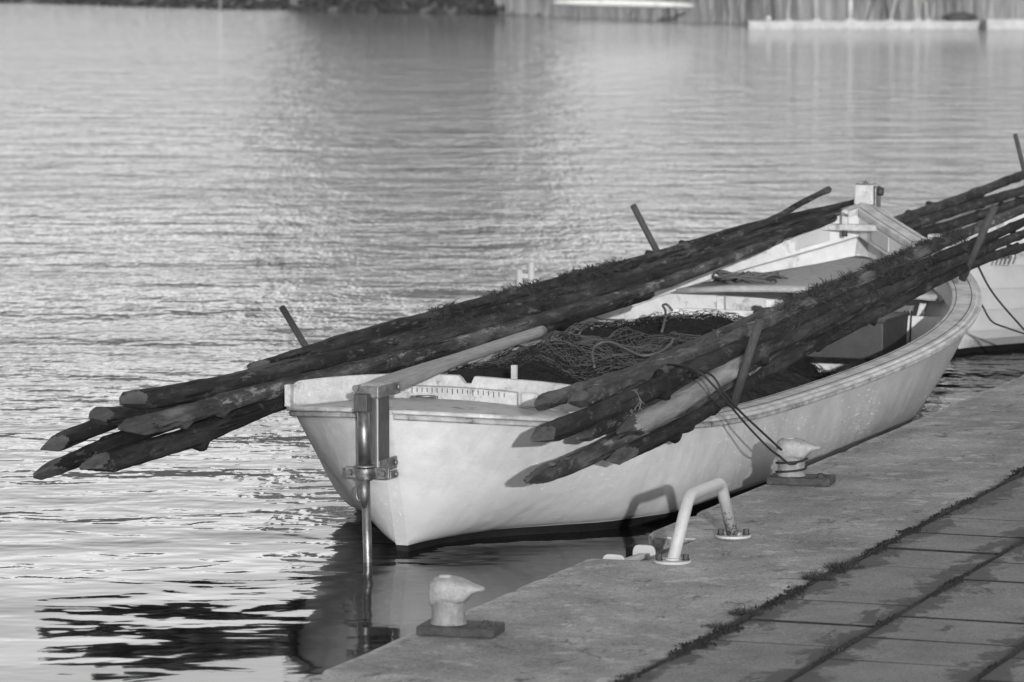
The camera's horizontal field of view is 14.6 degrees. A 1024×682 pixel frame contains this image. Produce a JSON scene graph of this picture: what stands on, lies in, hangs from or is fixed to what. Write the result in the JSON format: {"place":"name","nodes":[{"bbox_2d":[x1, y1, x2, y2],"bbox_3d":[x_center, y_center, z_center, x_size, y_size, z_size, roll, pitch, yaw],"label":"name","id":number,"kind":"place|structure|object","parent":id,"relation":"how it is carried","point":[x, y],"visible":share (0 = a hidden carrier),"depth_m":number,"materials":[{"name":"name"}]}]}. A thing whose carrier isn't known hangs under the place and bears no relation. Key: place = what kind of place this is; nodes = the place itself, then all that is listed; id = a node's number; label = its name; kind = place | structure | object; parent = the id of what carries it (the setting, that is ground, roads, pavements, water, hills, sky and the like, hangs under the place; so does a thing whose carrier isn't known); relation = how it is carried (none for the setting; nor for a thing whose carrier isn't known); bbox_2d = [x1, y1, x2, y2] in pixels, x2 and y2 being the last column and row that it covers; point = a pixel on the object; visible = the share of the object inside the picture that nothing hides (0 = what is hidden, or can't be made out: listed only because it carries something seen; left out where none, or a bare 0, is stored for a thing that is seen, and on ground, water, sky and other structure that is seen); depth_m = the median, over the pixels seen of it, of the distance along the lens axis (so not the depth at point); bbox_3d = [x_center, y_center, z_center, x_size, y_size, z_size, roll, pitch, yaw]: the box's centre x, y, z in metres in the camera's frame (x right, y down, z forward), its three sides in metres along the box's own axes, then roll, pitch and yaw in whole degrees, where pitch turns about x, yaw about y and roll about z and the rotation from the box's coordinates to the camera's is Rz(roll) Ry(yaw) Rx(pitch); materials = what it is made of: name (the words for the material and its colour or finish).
{"place":"outdoors","nodes":[
{"label":"outdoors","id":0,"kind":"place"},
{"bbox_2d":[411,395,437,398],"bbox_3d":[-0.391,0.247,17.845,0.128,0.015,0.032,1,5,12],"label":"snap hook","id":1,"kind":"object","parent":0,"point":[423,396],"visible":1,"depth_m":17.84,"materials":[{"name":"metal"}]},
{"bbox_2d":[18,0,879,23],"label":"bank","id":2,"kind":"structure","parent":0,"point":[480,6],"depth_m":239.70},
{"bbox_2d":[0,0,504,13],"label":"shore rocks","id":3,"kind":"object","parent":2,"relation":"on","point":[471,6],"visible":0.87,"depth_m":251.12,"materials":[{"name":"stone"}]},
{"bbox_2d":[290,0,299,6],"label":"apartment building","id":4,"kind":"structure","parent":2,"relation":"on","point":[293,2],"depth_m":255.10,"materials":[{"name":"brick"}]},
{"bbox_2d":[495,0,1023,23],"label":"reeds","id":5,"kind":"object","parent":2,"relation":"on","point":[734,11],"visible":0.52,"depth_m":186.97,"materials":[{"name":"plant"}]},
{"bbox_2d":[0,3,1023,681],"bbox_3d":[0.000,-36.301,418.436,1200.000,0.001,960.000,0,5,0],"label":"water","id":6,"kind":"structure","parent":0,"point":[186,195],"depth_m":43.06,"materials":[{"name":"black liquid"}]},
{"bbox_2d":[553,0,694,21],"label":"rowing shell","id":7,"kind":"object","parent":6,"relation":"on","point":[635,3],"visible":0.98,"depth_m":195.16,"materials":[{"name":"white paint"}]},
{"bbox_2d":[285,180,981,562],"bbox_3d":[0.775,0.198,20.817,2.487,1.695,7.886,2,6,21],"label":"fishing boat","id":8,"kind":"object","parent":6,"relation":"on","point":[459,458],"visible":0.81,"depth_m":18.23,"materials":[{"name":"paint"}]},
{"bbox_2d":[40,420,117,451],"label":"wooden stake","id":9,"kind":"object","parent":8,"relation":"in","point":[67,438],"visible":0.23,"depth_m":17.74,"materials":[{"name":"grey wood"}]},
{"bbox_2d":[279,305,307,346],"bbox_3d":[-0.979,0.059,19.338,0.034,0.434,0.513,-4,7,-35],"label":"upright stick","id":10,"kind":"object","parent":8,"relation":"on","point":[293,325],"visible":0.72,"depth_m":19.43,"materials":[{"name":"grey wood"}]},
{"bbox_2d":[79,292,654,471],"bbox_3d":[-0.545,0.144,19.834,0.144,0.176,5.235,4,11,30],"label":"wooden stake","id":11,"kind":"object","parent":8,"relation":"in","point":[200,436],"visible":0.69,"depth_m":18.29,"materials":[{"name":"grey wood"}]},
{"bbox_2d":[33,416,213,479],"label":"wooden stake","id":12,"kind":"object","parent":11,"relation":"on","point":[65,463],"visible":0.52,"depth_m":17.66,"materials":[{"name":"black wood"}]},
{"bbox_2d":[88,186,831,425],"bbox_3d":[0.024,-0.211,20.968,0.130,0.227,7.516,5,12,30],"label":"wooden stake","id":13,"kind":"object","parent":12,"relation":"on","point":[112,416],"visible":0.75,"depth_m":22.37,"materials":[{"name":"black wood"}]},
{"bbox_2d":[118,234,783,434],"bbox_3d":[-0.086,-0.057,20.575,0.139,0.157,6.626,4,11,30],"label":"wooden stake","id":14,"kind":"object","parent":11,"relation":"on","point":[222,405],"visible":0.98,"depth_m":19.82,"materials":[{"name":"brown plant"}]},
{"bbox_2d":[119,209,843,408],"bbox_3d":[0.136,-0.195,21.039,0.140,0.198,7.492,4,10,30],"label":"wooden stake","id":15,"kind":"object","parent":14,"relation":"on","point":[174,394],"visible":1,"depth_m":19.81,"materials":[{"name":"black plant"}]},
{"bbox_2d":[247,199,854,368],"bbox_3d":[0.447,-0.375,21.751,0.170,0.163,6.637,4,11,30],"label":"wooden stake","id":16,"kind":"object","parent":8,"relation":"on","point":[446,310],"visible":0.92,"depth_m":20.86,"materials":[{"name":"black plant"}]},
{"bbox_2d":[318,202,847,353],"bbox_3d":[0.546,-0.345,21.842,0.142,0.138,5.871,4,11,30],"label":"wooden stake","id":17,"kind":"object","parent":8,"relation":"in","point":[428,324],"visible":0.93,"depth_m":21.27,"materials":[{"name":"black wood"}]},
{"bbox_2d":[630,204,659,250],"bbox_3d":[0.805,-0.545,22.697,0.293,0.477,0.038,-2,6,-22],"label":"upright stick","id":18,"kind":"object","parent":8,"relation":"in","point":[645,228],"visible":0.62,"depth_m":22.65,"materials":[{"name":"grey wood"}]},
{"bbox_2d":[440,303,934,406],"bbox_3d":[0.638,0.221,20.470,1.931,0.614,5.142,2,6,21],"label":"fishing net","id":19,"kind":"object","parent":8,"relation":"in","point":[583,353],"visible":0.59,"depth_m":20.20,"materials":[{"name":"fabric"}]},
{"bbox_2d":[523,296,918,483],"bbox_3d":[1.290,0.093,19.412,0.093,0.110,6.420,3,10,22],"label":"wooden stake","id":20,"kind":"object","parent":8,"relation":"in","point":[565,466],"visible":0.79,"depth_m":17.02,"materials":[{"name":"black wood"}]},
{"bbox_2d":[575,370,709,440],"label":"wooden stake","id":21,"kind":"object","parent":20,"relation":"on","point":[603,428],"visible":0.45,"depth_m":17.29,"materials":[{"name":"grey wood"}]},
{"bbox_2d":[630,388,643,413],"bbox_3d":[0.536,0.263,17.481,0.088,0.111,0.015,0,5,0],"label":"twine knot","id":22,"kind":"object","parent":21,"relation":"hanging from","point":[638,403],"visible":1,"depth_m":17.48,"materials":[{"name":"fabric"}]},
{"bbox_2d":[748,279,931,372],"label":"wooden stake","id":23,"kind":"object","parent":21,"relation":"on","point":[791,347],"visible":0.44,"depth_m":20.10,"materials":[{"name":"black wood"}]},
{"bbox_2d":[616,229,1023,435],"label":"wooden stake","id":24,"kind":"object","parent":20,"relation":"on","point":[679,402],"visible":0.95,"depth_m":19.19,"materials":[{"name":"grey wood"}]},
{"bbox_2d":[530,217,1023,441],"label":"wooden stake","id":25,"kind":"object","parent":24,"relation":"on","point":[660,384],"visible":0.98,"depth_m":18.33,"materials":[{"name":"black plant"}]},
{"bbox_2d":[567,204,1023,407],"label":"wooden stake","id":26,"kind":"object","parent":25,"relation":"on","point":[586,396],"visible":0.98,"depth_m":19.65,"materials":[{"name":"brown plant"}]},
{"bbox_2d":[534,234,933,410],"bbox_3d":[1.240,-0.134,19.485,0.175,0.183,5.979,3,9,22],"label":"wooden stake","id":27,"kind":"object","parent":26,"relation":"on","point":[550,399],"visible":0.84,"depth_m":18.61,"materials":[{"name":"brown plant"}]},
{"bbox_2d":[728,319,763,408],"bbox_3d":[1.087,0.107,18.589,0.196,0.429,0.045,5,7,40],"label":"upright stick","id":28,"kind":"object","parent":8,"relation":"attached to","point":[746,361],"visible":0.89,"depth_m":18.57,"materials":[{"name":"grey wood"}]},
{"bbox_2d":[712,270,788,283],"bbox_3d":[1.403,-0.370,23.586,0.449,0.092,0.307,2,6,21],"label":"rope coil","id":29,"kind":"object","parent":8,"relation":"on","point":[751,277],"visible":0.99,"depth_m":23.51,"materials":[{"name":"grey fabric"}]},
{"bbox_2d":[603,242,1023,464],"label":"wooden stake","id":30,"kind":"object","parent":8,"relation":"in","point":[673,431],"visible":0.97,"depth_m":19.39,"materials":[{"name":"black wood"}]},
{"bbox_2d":[958,204,997,281],"bbox_3d":[2.605,-0.547,22.321,0.259,0.441,0.044,5,7,43],"label":"upright stick","id":31,"kind":"object","parent":8,"relation":"in","point":[981,236],"visible":1,"depth_m":22.29,"materials":[{"name":"grey wood"}]},
{"bbox_2d":[746,21,981,28],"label":"pontoon","id":32,"kind":"object","parent":6,"relation":"on","point":[863,24],"visible":0.79,"depth_m":173.37,"materials":[{"name":"white"}]},
{"bbox_2d":[786,0,790,20],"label":"post","id":33,"kind":"object","parent":32,"relation":"on","point":[788,19],"visible":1,"depth_m":174.27,"materials":[{"name":"grey paint"}]},
{"bbox_2d":[812,0,820,20],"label":"post","id":34,"kind":"object","parent":32,"relation":"on","point":[816,10],"visible":1,"depth_m":174.25,"materials":[{"name":"grey paint"}]},
{"bbox_2d":[845,0,855,20],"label":"post","id":35,"kind":"object","parent":32,"relation":"on","point":[850,12],"visible":1,"depth_m":174.24,"materials":[{"name":"grey paint"}]},
{"bbox_2d":[887,0,896,20],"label":"post","id":36,"kind":"object","parent":32,"relation":"on","point":[892,12],"visible":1,"depth_m":174.27,"materials":[{"name":"grey paint"}]},
{"bbox_2d":[914,0,921,20],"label":"post","id":37,"kind":"object","parent":32,"relation":"on","point":[916,11],"visible":1,"depth_m":174.26,"materials":[{"name":"grey paint"}]},
{"bbox_2d":[924,0,930,20],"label":"post","id":38,"kind":"object","parent":32,"relation":"on","point":[927,19],"visible":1,"depth_m":174.27,"materials":[{"name":"grey paint"}]},
{"bbox_2d":[941,12,977,20],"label":"dinghy","id":39,"kind":"object","parent":32,"relation":"on","point":[959,16],"visible":1,"depth_m":173.72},
{"bbox_2d":[928,195,1023,354],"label":"rowing boat","id":40,"kind":"object","parent":6,"relation":"on","point":[984,333],"visible":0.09,"depth_m":26.63,"materials":[{"name":"white paint"}]},
{"bbox_2d":[914,196,1023,237],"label":"wooden stake","id":41,"kind":"object","parent":40,"relation":"on","point":[976,216],"visible":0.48,"depth_m":28.48,"materials":[{"name":"black wood"}]},
{"bbox_2d":[903,185,1023,229],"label":"wooden stake","id":42,"kind":"object","parent":41,"relation":"on","point":[950,212],"visible":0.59,"depth_m":28.46,"materials":[{"name":"black wood"}]},
{"bbox_2d":[894,171,1023,222],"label":"wooden stake","id":43,"kind":"object","parent":42,"relation":"on","point":[928,208],"visible":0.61,"depth_m":28.45,"materials":[{"name":"black wood"}]},
{"bbox_2d":[964,239,1023,329],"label":"mooring line","id":44,"kind":"object","parent":40,"relation":"attached to","point":[1004,307],"visible":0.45,"depth_m":24.60,"materials":[{"name":"fabric"}]},
{"bbox_2d":[982,304,1023,333],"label":"mooring line","id":45,"kind":"object","parent":40,"relation":"attached to","point":[988,317],"visible":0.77,"depth_m":25.49,"materials":[{"name":"black fabric"}]},
{"bbox_2d":[995,254,1015,263],"bbox_3d":[3.239,-0.554,26.337,0.164,0.092,0.060,0,5,0],"label":"lettering","id":46,"kind":"object","parent":40,"relation":"hanging from","point":[1010,256],"visible":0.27,"depth_m":26.32},
{"bbox_2d":[1013,133,1023,177],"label":"upright stick","id":47,"kind":"object","parent":40,"relation":"in","point":[1018,148],"visible":1,"depth_m":27.59,"materials":[{"name":"grey wood"}]},
{"bbox_2d":[982,19,1023,29],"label":"pontoon","id":48,"kind":"object","parent":6,"relation":"on","point":[1002,24],"visible":0.98,"depth_m":171.39,"materials":[{"name":"grey paint"}]},
{"bbox_2d":[297,375,1023,681],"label":"quay","id":49,"kind":"structure","parent":0,"point":[597,620],"depth_m":15.76,"materials":[{"name":"concrete"}]},
{"bbox_2d":[416,575,504,638],"bbox_3d":[-0.182,0.938,14.197,0.285,0.206,0.170,1,5,14],"label":"bollard","id":50,"kind":"object","parent":49,"relation":"on","point":[450,596],"visible":1,"depth_m":14.15,"materials":[{"name":"metal"}]},
{"bbox_2d":[603,545,655,560],"bbox_3d":[0.477,1.007,16.258,0.104,0.320,0.312,3,6,26],"label":"quay ladder","id":51,"kind":"object","parent":49,"relation":"attached to","point":[644,552],"visible":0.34,"depth_m":16.36,"materials":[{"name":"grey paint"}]},
{"bbox_2d":[626,544,644,557],"bbox_3d":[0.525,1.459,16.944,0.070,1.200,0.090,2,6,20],"label":"fender post","id":52,"kind":"object","parent":49,"relation":"attached to","point":[629,550],"visible":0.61,"depth_m":16.86,"materials":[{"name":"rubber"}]},
{"bbox_2d":[654,478,750,564],"bbox_3d":[0.779,0.721,16.252,0.150,0.289,0.921,2,6,21],"label":"grab rail","id":53,"kind":"object","parent":49,"relation":"on","point":[718,485],"visible":1,"depth_m":16.10,"materials":[{"name":"white metal"}]},
{"bbox_2d":[700,621,740,628],"bbox_3d":[0.745,1.017,14.355,0.158,0.029,0.117,-1,5,-15],"label":"grass tuft","id":54,"kind":"object","parent":49,"relation":"on","point":[713,626],"visible":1,"depth_m":14.36,"materials":[{"name":"plant"}]},
{"bbox_2d":[723,602,769,615],"bbox_3d":[0.851,0.981,14.637,0.223,0.049,0.177,0,5,0],"label":"grass tuft","id":55,"kind":"object","parent":49,"relation":"on","point":[738,611],"visible":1,"depth_m":14.63,"materials":[{"name":"grey plant"}]},
{"bbox_2d":[766,437,835,486],"bbox_3d":[1.328,0.549,18.345,0.294,0.213,0.175,1,5,14],"label":"bollard","id":56,"kind":"object","parent":49,"relation":"on","point":[795,449],"visible":1,"depth_m":18.29,"materials":[{"name":"metal"}]},
{"bbox_2d":[672,365,781,450],"bbox_3d":[1.045,0.324,18.082,0.636,0.451,0.342,-2,6,-24],"label":"mooring line","id":57,"kind":"object","parent":56,"relation":"attached to","point":[742,413],"visible":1,"depth_m":17.95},
{"bbox_2d":[667,363,807,472],"bbox_3d":[1.058,0.356,18.121,0.746,0.545,0.336,-3,6,-26],"label":"mooring line","id":58,"kind":"object","parent":56,"relation":"attached to","point":[747,425],"visible":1,"depth_m":18.03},
{"bbox_2d":[629,476,1023,681],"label":"pavement","id":59,"kind":"structure","parent":0,"point":[970,628],"depth_m":14.49,"materials":[{"name":"grey concrete"}]},
{"bbox_2d":[618,672,650,679],"bbox_3d":[0.406,1.113,13.334,0.172,0.026,0.122,0,5,0],"label":"grass tuft","id":60,"kind":"object","parent":59,"relation":"on","point":[627,675],"visible":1,"depth_m":13.33,"materials":[{"name":"grey plant"}]},
{"bbox_2d":[795,569,837,580],"bbox_3d":[1.184,0.903,15.470,0.221,0.051,0.191,-2,6,-20],"label":"grass tuft","id":61,"kind":"object","parent":59,"relation":"on","point":[824,576],"visible":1,"depth_m":15.47,"materials":[{"name":"grey plant"}]},
{"bbox_2d":[614,467,1023,681],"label":"moss","id":62,"kind":"object","parent":59,"relation":"on","point":[700,643],"visible":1,"depth_m":14.85,"materials":[{"name":"plant"}]},
{"bbox_2d":[820,642,849,653],"bbox_3d":[1.120,1.057,13.835,0.156,0.046,0.144,2,6,17],"label":"grass tuft","id":63,"kind":"object","parent":59,"relation":"on","point":[836,649],"visible":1,"depth_m":13.83,"materials":[{"name":"grey plant"}]},
{"bbox_2d":[824,558,872,569],"bbox_3d":[1.314,0.876,15.775,0.204,0.047,0.196,-3,6,-33],"label":"grass tuft","id":64,"kind":"object","parent":59,"relation":"on","point":[842,564],"visible":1,"depth_m":15.77,"materials":[{"name":"plant"}]}
]}

